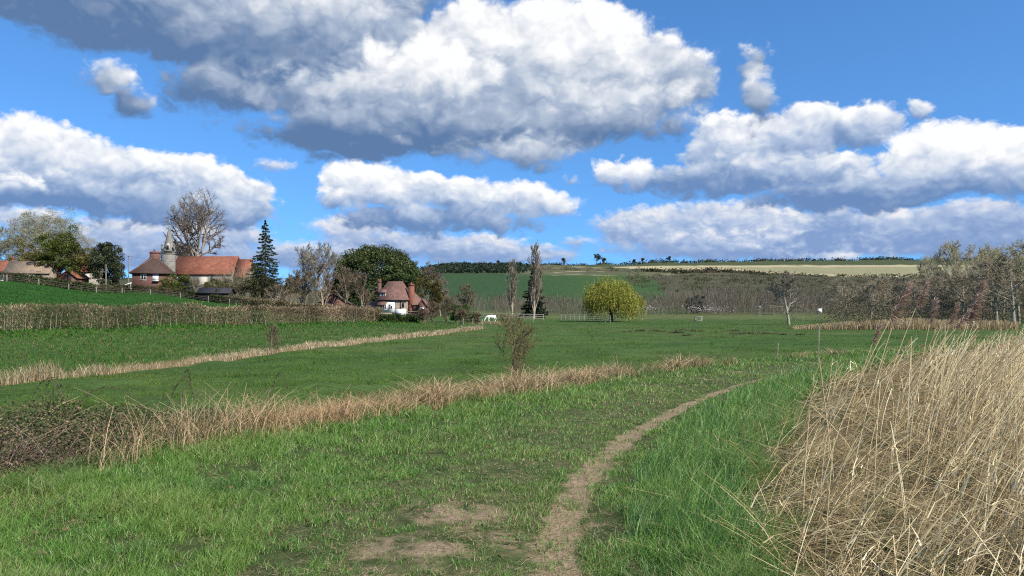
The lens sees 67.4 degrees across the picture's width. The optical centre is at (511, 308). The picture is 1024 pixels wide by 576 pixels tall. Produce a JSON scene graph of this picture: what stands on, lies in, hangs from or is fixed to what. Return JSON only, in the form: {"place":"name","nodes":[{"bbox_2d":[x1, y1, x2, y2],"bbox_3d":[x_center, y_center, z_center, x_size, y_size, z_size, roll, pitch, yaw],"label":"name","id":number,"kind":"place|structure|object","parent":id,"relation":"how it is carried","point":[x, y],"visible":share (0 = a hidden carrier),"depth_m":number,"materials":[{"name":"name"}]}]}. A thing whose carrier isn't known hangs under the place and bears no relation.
{"place":"outdoors","nodes":[
{"label":"outdoors","id":0,"kind":"place"},
{"bbox_2d":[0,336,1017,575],"bbox_3d":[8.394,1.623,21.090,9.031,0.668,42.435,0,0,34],"label":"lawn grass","id":1,"kind":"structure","parent":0,"point":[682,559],"depth_m":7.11,"materials":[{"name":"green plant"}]},
{"bbox_2d":[0,259,1023,575],"bbox_3d":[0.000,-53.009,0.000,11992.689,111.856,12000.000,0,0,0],"label":"ground","id":2,"kind":"structure","parent":0,"point":[568,283],"depth_m":19.43,"materials":[{"name":"green plant"}]},
{"bbox_2d":[0,256,14,280],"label":"red house","id":3,"kind":"structure","parent":2,"relation":"on","point":[3,264],"depth_m":193.69,"materials":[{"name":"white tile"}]},
{"bbox_2d":[7,240,42,261],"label":"olive tree","id":4,"kind":"object","parent":2,"relation":"on","point":[27,257],"visible":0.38,"depth_m":187.03,"materials":[{"name":"green plant"}]},
{"bbox_2d":[2,261,61,283],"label":"stone barn","id":5,"kind":"structure","parent":2,"relation":"on","point":[29,267],"depth_m":179.11,"materials":[{"name":"stone"}]},
{"bbox_2d":[0,207,97,266],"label":"ash tree","id":6,"kind":"object","parent":2,"relation":"on","point":[10,242],"visible":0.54,"depth_m":201.49,"materials":[{"name":"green plant"}]},
{"bbox_2d":[29,225,89,277],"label":"ivy tree","id":7,"kind":"object","parent":2,"relation":"on","point":[58,248],"visible":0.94,"depth_m":181.99,"materials":[{"name":"green plant"}]},
{"bbox_2d":[56,271,90,282],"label":"brick outbuilding","id":8,"kind":"structure","parent":2,"relation":"on","point":[67,275],"depth_m":182.00,"materials":[{"name":"orange tile"}]},
{"bbox_2d":[60,247,104,274],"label":"olive tree","id":9,"kind":"object","parent":2,"relation":"on","point":[75,256],"visible":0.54,"depth_m":184.79,"materials":[{"name":"green plant"}]},
{"bbox_2d":[80,264,104,287],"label":"cream house","id":10,"kind":"structure","parent":2,"relation":"on","point":[92,281],"depth_m":200.27,"materials":[{"name":"beige tile"}]},
{"bbox_2d":[93,241,109,262],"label":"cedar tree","id":11,"kind":"object","parent":2,"relation":"on","point":[100,249],"visible":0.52,"depth_m":180.74,"materials":[{"name":"green plant"}]},
{"bbox_2d":[88,242,128,289],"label":"cedar tree","id":12,"kind":"object","parent":2,"relation":"on","point":[115,267],"visible":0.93,"depth_m":178.93,"materials":[{"name":"green plant"}]},
{"bbox_2d":[0,271,245,303],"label":"field hedge","id":13,"kind":"object","parent":2,"relation":"on","point":[84,285],"visible":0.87,"depth_m":162.48,"materials":[{"name":"plant"}]},
{"bbox_2d":[3,275,251,304],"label":"post fence","id":14,"kind":"object","parent":2,"relation":"on","point":[126,288],"visible":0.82,"depth_m":161.36,"materials":[{"name":"brown wood"}]},
{"bbox_2d":[0,281,265,330],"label":"pasture grass","id":15,"kind":"structure","parent":2,"relation":"on","point":[64,296],"depth_m":112.63,"materials":[{"name":"green plant"}]},
{"bbox_2d":[129,250,177,291],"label":"hip roofed house","id":16,"kind":"structure","parent":2,"relation":"on","point":[153,269],"depth_m":187.76,"materials":[{"name":"brown brick"}]},
{"bbox_2d":[0,369,307,503],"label":"bramble thicket","id":17,"kind":"object","parent":2,"relation":"on","point":[8,430],"visible":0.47,"depth_m":8.83,"materials":[{"name":"brown plant"}]},
{"bbox_2d":[161,225,176,282],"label":"church tower","id":18,"kind":"structure","parent":2,"relation":"on","point":[169,254],"depth_m":222.38,"materials":[{"name":"grey stone"}]},
{"bbox_2d":[156,273,198,289],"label":"shrub","id":19,"kind":"object","parent":2,"relation":"on","point":[174,285],"visible":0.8,"depth_m":178.94,"materials":[{"name":"green plant"}]},
{"bbox_2d":[174,241,192,255],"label":"bare tree","id":20,"kind":"object","parent":2,"relation":"on","point":[184,253],"visible":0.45,"depth_m":235.44,"materials":[{"name":"plant"}]},
{"bbox_2d":[0,301,383,332],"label":"clipped hedge","id":21,"kind":"object","parent":2,"relation":"on","point":[210,319],"visible":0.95,"depth_m":82.47,"materials":[{"name":"brown plant"}]},
{"bbox_2d":[161,187,228,255],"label":"tall bare tree","id":22,"kind":"object","parent":2,"relation":"on","point":[186,227],"visible":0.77,"depth_m":240.94,"materials":[{"name":"grey plant"}]},
{"bbox_2d":[187,276,204,296],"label":"shrub","id":23,"kind":"object","parent":2,"relation":"on","point":[195,286],"visible":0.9,"depth_m":176.15,"materials":[{"name":"green plant"}]},
{"bbox_2d":[199,278,228,287],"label":"shrub","id":24,"kind":"object","parent":2,"relation":"on","point":[208,284],"visible":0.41,"depth_m":182.86,"materials":[{"name":"green plant"}]},
{"bbox_2d":[176,256,255,292],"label":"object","id":25,"kind":"structure","parent":2,"relation":"on","point":[203,269],"depth_m":227.09,"materials":[{"name":"tile"}]},
{"bbox_2d":[196,288,235,302],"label":"dark shed","id":26,"kind":"structure","parent":2,"relation":"on","point":[202,293],"depth_m":168.09,"materials":[{"name":"wood"}]},
{"bbox_2d":[0,320,460,379],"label":"rank grass","id":27,"kind":"structure","parent":2,"relation":"on","point":[19,333],"depth_m":57.12,"materials":[{"name":"green plant"}]},
{"bbox_2d":[216,277,249,295],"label":"shrub","id":28,"kind":"object","parent":2,"relation":"on","point":[236,287],"visible":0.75,"depth_m":175.46,"materials":[{"name":"green plant"}]},
{"bbox_2d":[0,325,485,385],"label":"brook reeds","id":29,"kind":"object","parent":2,"relation":"on","point":[37,375],"visible":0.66,"depth_m":34.34,"materials":[{"name":"plant"}]},
{"bbox_2d":[241,263,284,301],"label":"yew tree","id":30,"kind":"object","parent":2,"relation":"on","point":[253,280],"visible":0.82,"depth_m":174.97,"materials":[{"name":"green plant"}]},
{"bbox_2d":[246,220,284,300],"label":"fir tree","id":31,"kind":"object","parent":2,"relation":"on","point":[265,257],"visible":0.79,"depth_m":179.76,"materials":[{"name":"green plant"}]},
{"bbox_2d":[263,324,281,353],"bbox_3d":[-12.808,1.721,41.056,0.968,1.785,0.879,0,0,-20],"label":"sapling","id":32,"kind":"object","parent":2,"relation":"on","point":[273,333],"visible":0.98,"depth_m":41.02,"materials":[{"name":"brown plant"}]},
{"bbox_2d":[262,282,288,305],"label":"orchard tree","id":33,"kind":"object","parent":2,"relation":"on","point":[283,292],"visible":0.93,"depth_m":160.10,"materials":[{"name":"brown plant"}]},
{"bbox_2d":[281,275,299,302],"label":"shrub","id":34,"kind":"object","parent":2,"relation":"on","point":[287,286],"visible":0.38,"depth_m":181.93,"materials":[{"name":"brown plant"}]},
{"bbox_2d":[285,269,315,303],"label":"bare tree","id":35,"kind":"object","parent":2,"relation":"on","point":[300,281],"visible":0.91,"depth_m":149.60,"materials":[{"name":"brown plant"}]},
{"bbox_2d":[294,242,317,303],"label":"bare tree","id":36,"kind":"object","parent":2,"relation":"on","point":[303,264],"visible":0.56,"depth_m":195.91,"materials":[{"name":"grey plant"}]},
{"bbox_2d":[238,296,382,317],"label":"garden hedge","id":37,"kind":"object","parent":2,"relation":"on","point":[255,301],"visible":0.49,"depth_m":147.95,"materials":[{"name":"brown plant"}]},
{"bbox_2d":[305,262,336,303],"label":"bare tree","id":38,"kind":"object","parent":2,"relation":"on","point":[323,294],"visible":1,"depth_m":149.77,"materials":[{"name":"grey plant"}]},
{"bbox_2d":[301,241,341,300],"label":"bare tree","id":39,"kind":"object","parent":2,"relation":"on","point":[333,257],"visible":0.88,"depth_m":190.74,"materials":[{"name":"grey plant"}]},
{"bbox_2d":[213,261,440,312],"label":"village thicket","id":40,"kind":"object","parent":2,"relation":"on","point":[295,296],"visible":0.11,"depth_m":211.97,"materials":[{"name":"plant"}]},
{"bbox_2d":[318,293,352,313],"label":"brown outbuilding","id":41,"kind":"structure","parent":2,"relation":"on","point":[332,297],"depth_m":158.01,"materials":[{"name":"brick"}]},
{"bbox_2d":[331,266,359,314],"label":"bare tree","id":42,"kind":"object","parent":2,"relation":"on","point":[344,281],"visible":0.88,"depth_m":152.91,"materials":[{"name":"brown plant"}]},
{"bbox_2d":[347,271,375,313],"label":"bare tree","id":43,"kind":"object","parent":2,"relation":"on","point":[358,286],"visible":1,"depth_m":148.91,"materials":[{"name":"brown plant"}]},
{"bbox_2d":[327,244,421,307],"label":"holm oak","id":44,"kind":"object","parent":2,"relation":"on","point":[370,260],"visible":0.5,"depth_m":193.95,"materials":[{"name":"green plant"}]},
{"bbox_2d":[4,361,765,575],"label":"meadow weeds","id":45,"kind":"object","parent":2,"relation":"on","point":[314,529],"visible":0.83,"depth_m":7.10,"materials":[{"name":"green plant"}]},
{"bbox_2d":[365,279,430,315],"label":"cottage","id":46,"kind":"structure","parent":2,"relation":"on","point":[396,296],"depth_m":175.60,"materials":[{"name":"tile"}]},
{"bbox_2d":[375,314,420,322],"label":"laurel hedge","id":47,"kind":"object","parent":2,"relation":"on","point":[410,318],"visible":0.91,"depth_m":127.52,"materials":[{"name":"green plant"}]},
{"bbox_2d":[376,261,424,293],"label":"holm oak","id":48,"kind":"object","parent":2,"relation":"on","point":[412,274],"visible":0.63,"depth_m":192.57,"materials":[{"name":"green plant"}]},
{"bbox_2d":[1,363,826,575],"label":"dead thatch","id":49,"kind":"object","parent":2,"relation":"on","point":[426,509],"visible":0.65,"depth_m":6.20,"materials":[{"name":"plant"}]},
{"bbox_2d":[417,308,430,322],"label":"thorn bush","id":50,"kind":"object","parent":2,"relation":"on","point":[422,314],"visible":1,"depth_m":127.70,"materials":[{"name":"brown plant"}]},
{"bbox_2d":[410,275,444,312],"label":"yew tree","id":51,"kind":"object","parent":2,"relation":"on","point":[434,285],"visible":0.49,"depth_m":185.61,"materials":[{"name":"green plant"}]},
{"bbox_2d":[419,261,443,313],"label":"bare tree","id":52,"kind":"object","parent":2,"relation":"on","point":[429,269],"visible":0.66,"depth_m":211.25,"materials":[{"name":"brown plant"}]},
{"bbox_2d":[424,301,441,322],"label":"thorn bush","id":53,"kind":"object","parent":2,"relation":"on","point":[433,307],"visible":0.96,"depth_m":135.53,"materials":[{"name":"brown plant"}]},
{"bbox_2d":[427,278,449,315],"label":"bare tree","id":54,"kind":"object","parent":2,"relation":"on","point":[445,283],"visible":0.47,"depth_m":189.13,"materials":[{"name":"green plant"}]},
{"bbox_2d":[439,296,458,322],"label":"thorn bush","id":55,"kind":"object","parent":2,"relation":"on","point":[447,304],"visible":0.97,"depth_m":138.09,"materials":[{"name":"brown plant"}]},
{"bbox_2d":[449,304,473,322],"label":"ivy bush","id":56,"kind":"object","parent":2,"relation":"on","point":[452,317],"visible":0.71,"depth_m":137.92,"materials":[{"name":"green plant"}]},
{"bbox_2d":[455,308,468,323],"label":"thorn bush","id":57,"kind":"object","parent":2,"relation":"on","point":[460,313],"visible":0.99,"depth_m":131.17,"materials":[{"name":"brown plant"}]},
{"bbox_2d":[455,283,476,320],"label":"hawthorn bush","id":58,"kind":"object","parent":2,"relation":"on","point":[466,301],"visible":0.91,"depth_m":141.35,"materials":[{"name":"brown plant"}]},
{"bbox_2d":[419,261,531,274],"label":"hill plantation","id":59,"kind":"object","parent":2,"relation":"on","point":[474,267],"visible":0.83,"depth_m":1221.15,"materials":[{"name":"green plant"}]},
{"bbox_2d":[471,312,482,323],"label":"thorn bush","id":60,"kind":"object","parent":2,"relation":"on","point":[474,317],"visible":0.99,"depth_m":130.77,"materials":[{"name":"brown plant"}]},
{"bbox_2d":[457,321,511,323],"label":"straw clump","id":61,"kind":"object","parent":2,"relation":"on","point":[492,322],"visible":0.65,"depth_m":130.51,"materials":[{"name":"beige plant"}]},
{"bbox_2d":[0,341,1005,475],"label":"ditch straw","id":62,"kind":"object","parent":2,"relation":"on","point":[330,412],"visible":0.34,"depth_m":11.51,"materials":[{"name":"beige plant"}]},
{"bbox_2d":[489,309,545,378],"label":"willow shrub","id":63,"kind":"object","parent":62,"relation":"on","point":[520,352],"visible":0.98,"depth_m":19.21,"materials":[{"name":"brown plant"}]},
{"bbox_2d":[505,259,518,316],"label":"poplar tree","id":64,"kind":"object","parent":2,"relation":"on","point":[512,292],"visible":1,"depth_m":199.81,"materials":[{"name":"grey plant"}]},
{"bbox_2d":[480,313,543,319],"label":"paddock fence","id":65,"kind":"object","parent":2,"relation":"on","point":[522,316],"visible":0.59,"depth_m":169.08,"materials":[{"name":"wood"}]},
{"bbox_2d":[518,269,548,317],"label":"spruce tree","id":66,"kind":"object","parent":2,"relation":"on","point":[528,309],"visible":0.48,"depth_m":205.12,"materials":[{"name":"green plant"}]},
{"bbox_2d":[527,240,543,318],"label":"poplar tree","id":67,"kind":"object","parent":2,"relation":"on","point":[535,286],"visible":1,"depth_m":189.59,"materials":[{"name":"grey plant"}]},
{"bbox_2d":[435,291,640,315],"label":"hillfoot coppice","id":68,"kind":"object","parent":2,"relation":"on","point":[575,304],"visible":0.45,"depth_m":294.91,"materials":[{"name":"plant"}]},
{"bbox_2d":[561,314,610,321],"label":"paddock fence","id":69,"kind":"object","parent":2,"relation":"on","point":[574,318],"visible":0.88,"depth_m":165.03,"materials":[{"name":"wood"}]},
{"bbox_2d":[582,274,646,321],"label":"willow tree","id":70,"kind":"object","parent":2,"relation":"on","point":[609,297],"visible":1,"depth_m":153.92,"materials":[{"name":"yellow plant"}]},
{"bbox_2d":[684,295,705,312],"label":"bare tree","id":71,"kind":"object","parent":2,"relation":"on","point":[697,301],"visible":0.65,"depth_m":308.95,"materials":[{"name":"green plant"}]},
{"bbox_2d":[489,256,1019,308],"bbox_3d":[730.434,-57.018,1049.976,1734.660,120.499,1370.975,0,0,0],"label":"hillside scrub","id":72,"kind":"object","parent":2,"relation":"on","point":[701,270],"visible":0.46,"depth_m":940.20,"materials":[{"name":"brown plant"}]},
{"bbox_2d":[757,270,807,324],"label":"alder tree","id":73,"kind":"object","parent":2,"relation":"on","point":[786,278],"visible":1,"depth_m":128.55,"materials":[{"name":"grey plant"}]},
{"bbox_2d":[620,341,972,573],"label":"lush grass","id":74,"kind":"structure","parent":2,"relation":"on","point":[697,506],"depth_m":7.20,"materials":[{"name":"green plant"}]},
{"bbox_2d":[803,410,809,522],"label":"plumed reed","id":75,"kind":"object","parent":2,"relation":"on","point":[805,463],"visible":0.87,"depth_m":6.13,"materials":[{"name":"plant"}]},
{"bbox_2d":[616,318,1023,575],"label":"reed bed","id":76,"kind":"object","parent":2,"relation":"on","point":[1001,378],"visible":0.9,"depth_m":6.40,"materials":[{"name":"plant"}]},
{"bbox_2d":[627,281,1023,314],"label":"valley coppice","id":77,"kind":"object","parent":2,"relation":"on","point":[725,300],"visible":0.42,"depth_m":308.03,"materials":[{"name":"brown plant"}]},
{"bbox_2d":[819,358,833,481],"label":"plumed reed","id":78,"kind":"object","parent":2,"relation":"on","point":[826,420],"visible":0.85,"depth_m":7.42,"materials":[{"name":"plant"}]},
{"bbox_2d":[824,276,860,318],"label":"bare tree","id":79,"kind":"object","parent":2,"relation":"on","point":[838,283],"visible":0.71,"depth_m":164.79,"materials":[{"name":"grey plant"}]},
{"bbox_2d":[844,322,882,446],"bbox_3d":[4.388,0.945,9.521,0.676,1.563,0.155,0,0,-31],"label":"plumed reed","id":80,"kind":"object","parent":2,"relation":"on","point":[878,330],"visible":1,"depth_m":9.63,"materials":[{"name":"plant"}]},
{"bbox_2d":[819,280,917,500],"bbox_3d":[3.160,0.726,6.900,1.025,1.998,0.246,0,0,-10],"label":"plumed reed","id":81,"kind":"object","parent":2,"relation":"on","point":[902,299],"visible":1,"depth_m":6.92,"materials":[{"name":"plant"}]},
{"bbox_2d":[847,328,891,517],"bbox_3d":[2.942,0.944,6.335,0.553,1.563,0.034,0,0,-28],"label":"plumed reed","id":82,"kind":"object","parent":2,"relation":"on","point":[865,417],"visible":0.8,"depth_m":6.33,"materials":[{"name":"plant"}]},
{"bbox_2d":[850,274,894,319],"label":"bare tree","id":83,"kind":"object","parent":2,"relation":"on","point":[875,287],"visible":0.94,"depth_m":148.95,"materials":[{"name":"grey plant"}]},
{"bbox_2d":[867,274,902,318],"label":"bare tree","id":84,"kind":"object","parent":2,"relation":"on","point":[886,292],"visible":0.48,"depth_m":159.15,"materials":[{"name":"grey plant"}]},
{"bbox_2d":[865,279,930,479],"bbox_3d":[3.887,0.708,7.761,0.847,2.036,0.143,0,0,-13],"label":"plumed reed","id":85,"kind":"object","parent":2,"relation":"on","point":[922,293],"visible":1,"depth_m":7.80,"materials":[{"name":"plant"}]},
{"bbox_2d":[886,276,923,311],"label":"bare tree","id":86,"kind":"object","parent":2,"relation":"on","point":[902,279],"visible":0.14,"depth_m":169.32,"materials":[{"name":"grey plant"}]},
{"bbox_2d":[792,317,1021,329],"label":"reeds","id":87,"kind":"object","parent":2,"relation":"on","point":[922,324],"visible":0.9,"depth_m":95.85,"materials":[{"name":"plant"}]},
{"bbox_2d":[793,282,1023,324],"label":"wood undergrowth","id":88,"kind":"object","parent":2,"relation":"on","point":[923,312],"visible":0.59,"depth_m":141.04,"materials":[{"name":"brown plant"}]},
{"bbox_2d":[895,278,932,319],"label":"bare tree","id":89,"kind":"object","parent":2,"relation":"on","point":[913,289],"visible":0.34,"depth_m":150.21,"materials":[{"name":"grey plant"}]},
{"bbox_2d":[908,298,939,460],"bbox_3d":[4.680,0.809,8.771,0.574,1.893,0.164,0,0,-21],"label":"plumed reed","id":90,"kind":"object","parent":2,"relation":"on","point":[933,310],"visible":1,"depth_m":8.82,"materials":[{"name":"plant"}]},
{"bbox_2d":[912,254,944,317],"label":"bare tree","id":91,"kind":"object","parent":2,"relation":"on","point":[928,261],"visible":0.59,"depth_m":166.27,"materials":[{"name":"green plant"}]},
{"bbox_2d":[908,285,950,319],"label":"bare tree","id":92,"kind":"object","parent":2,"relation":"on","point":[919,290],"visible":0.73,"depth_m":140.00,"materials":[{"name":"grey plant"}]},
{"bbox_2d":[891,308,970,440],"bbox_3d":[5.436,0.860,9.930,1.241,1.735,0.141,0,0,-14],"label":"plumed reed","id":93,"kind":"object","parent":2,"relation":"on","point":[962,319],"visible":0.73,"depth_m":10.02,"materials":[{"name":"plant"}]},
{"bbox_2d":[921,300,959,433],"bbox_3d":[5.966,0.826,10.614,0.762,1.879,0.191,0,0,-29],"label":"plumed reed","id":94,"kind":"object","parent":2,"relation":"on","point":[954,313],"visible":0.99,"depth_m":10.73,"materials":[{"name":"plant"}]},
{"bbox_2d":[914,270,973,320],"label":"bare tree","id":95,"kind":"object","parent":2,"relation":"on","point":[938,277],"visible":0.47,"depth_m":149.13,"materials":[{"name":"grey plant"}]},
{"bbox_2d":[925,239,978,316],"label":"bare tree","id":96,"kind":"object","parent":2,"relation":"on","point":[953,255],"visible":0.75,"depth_m":153.18,"materials":[{"name":"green plant"}]},
{"bbox_2d":[921,277,991,494],"bbox_3d":[4.088,0.717,7.012,0.832,2.026,0.233,0,0,-29],"label":"plumed reed","id":97,"kind":"object","parent":2,"relation":"on","point":[979,292],"visible":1,"depth_m":7.13,"materials":[{"name":"plant"}]},
{"bbox_2d":[936,268,993,321],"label":"bare tree","id":98,"kind":"object","parent":2,"relation":"on","point":[958,278],"visible":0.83,"depth_m":137.11,"materials":[{"name":"grey plant"}]},
{"bbox_2d":[958,240,993,318],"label":"bare tree","id":99,"kind":"object","parent":2,"relation":"on","point":[987,247],"visible":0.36,"depth_m":159.75,"materials":[{"name":"grey plant"}]},
{"bbox_2d":[959,251,1000,319],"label":"bare tree","id":100,"kind":"object","parent":2,"relation":"on","point":[980,261],"visible":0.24,"depth_m":147.00,"materials":[{"name":"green plant"}]},
{"bbox_2d":[956,251,1023,320],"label":"bare tree","id":101,"kind":"object","parent":2,"relation":"on","point":[984,264],"visible":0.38,"depth_m":140.07,"materials":[{"name":"grey plant"}]},
{"bbox_2d":[972,247,1008,320],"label":"bare tree","id":102,"kind":"object","parent":2,"relation":"on","point":[980,269],"visible":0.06,"depth_m":171.70,"materials":[{"name":"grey plant"}]},
{"bbox_2d":[969,258,1023,321],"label":"bare tree","id":103,"kind":"object","parent":2,"relation":"on","point":[1006,286],"visible":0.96,"depth_m":127.72,"materials":[{"name":"grey plant"}]},
{"bbox_2d":[979,238,1023,322],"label":"bare tree","id":104,"kind":"object","parent":2,"relation":"on","point":[1020,263],"visible":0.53,"depth_m":139.44,"materials":[{"name":"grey plant"}]},
{"bbox_2d":[985,247,1020,318],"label":"bare tree","id":105,"kind":"object","parent":2,"relation":"on","point":[1003,294],"visible":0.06,"depth_m":164.40,"materials":[{"name":"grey plant"}]},
{"bbox_2d":[1010,248,1023,306],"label":"bare tree","id":106,"kind":"object","parent":2,"relation":"on","point":[1016,261],"visible":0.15,"depth_m":152.32,"materials":[{"name":"grey plant"}]},
{"bbox_2d":[0,0,1023,289],"label":"sky","id":107,"kind":"structure","parent":0,"point":[435,131],"materials":[{"name":"blue"}]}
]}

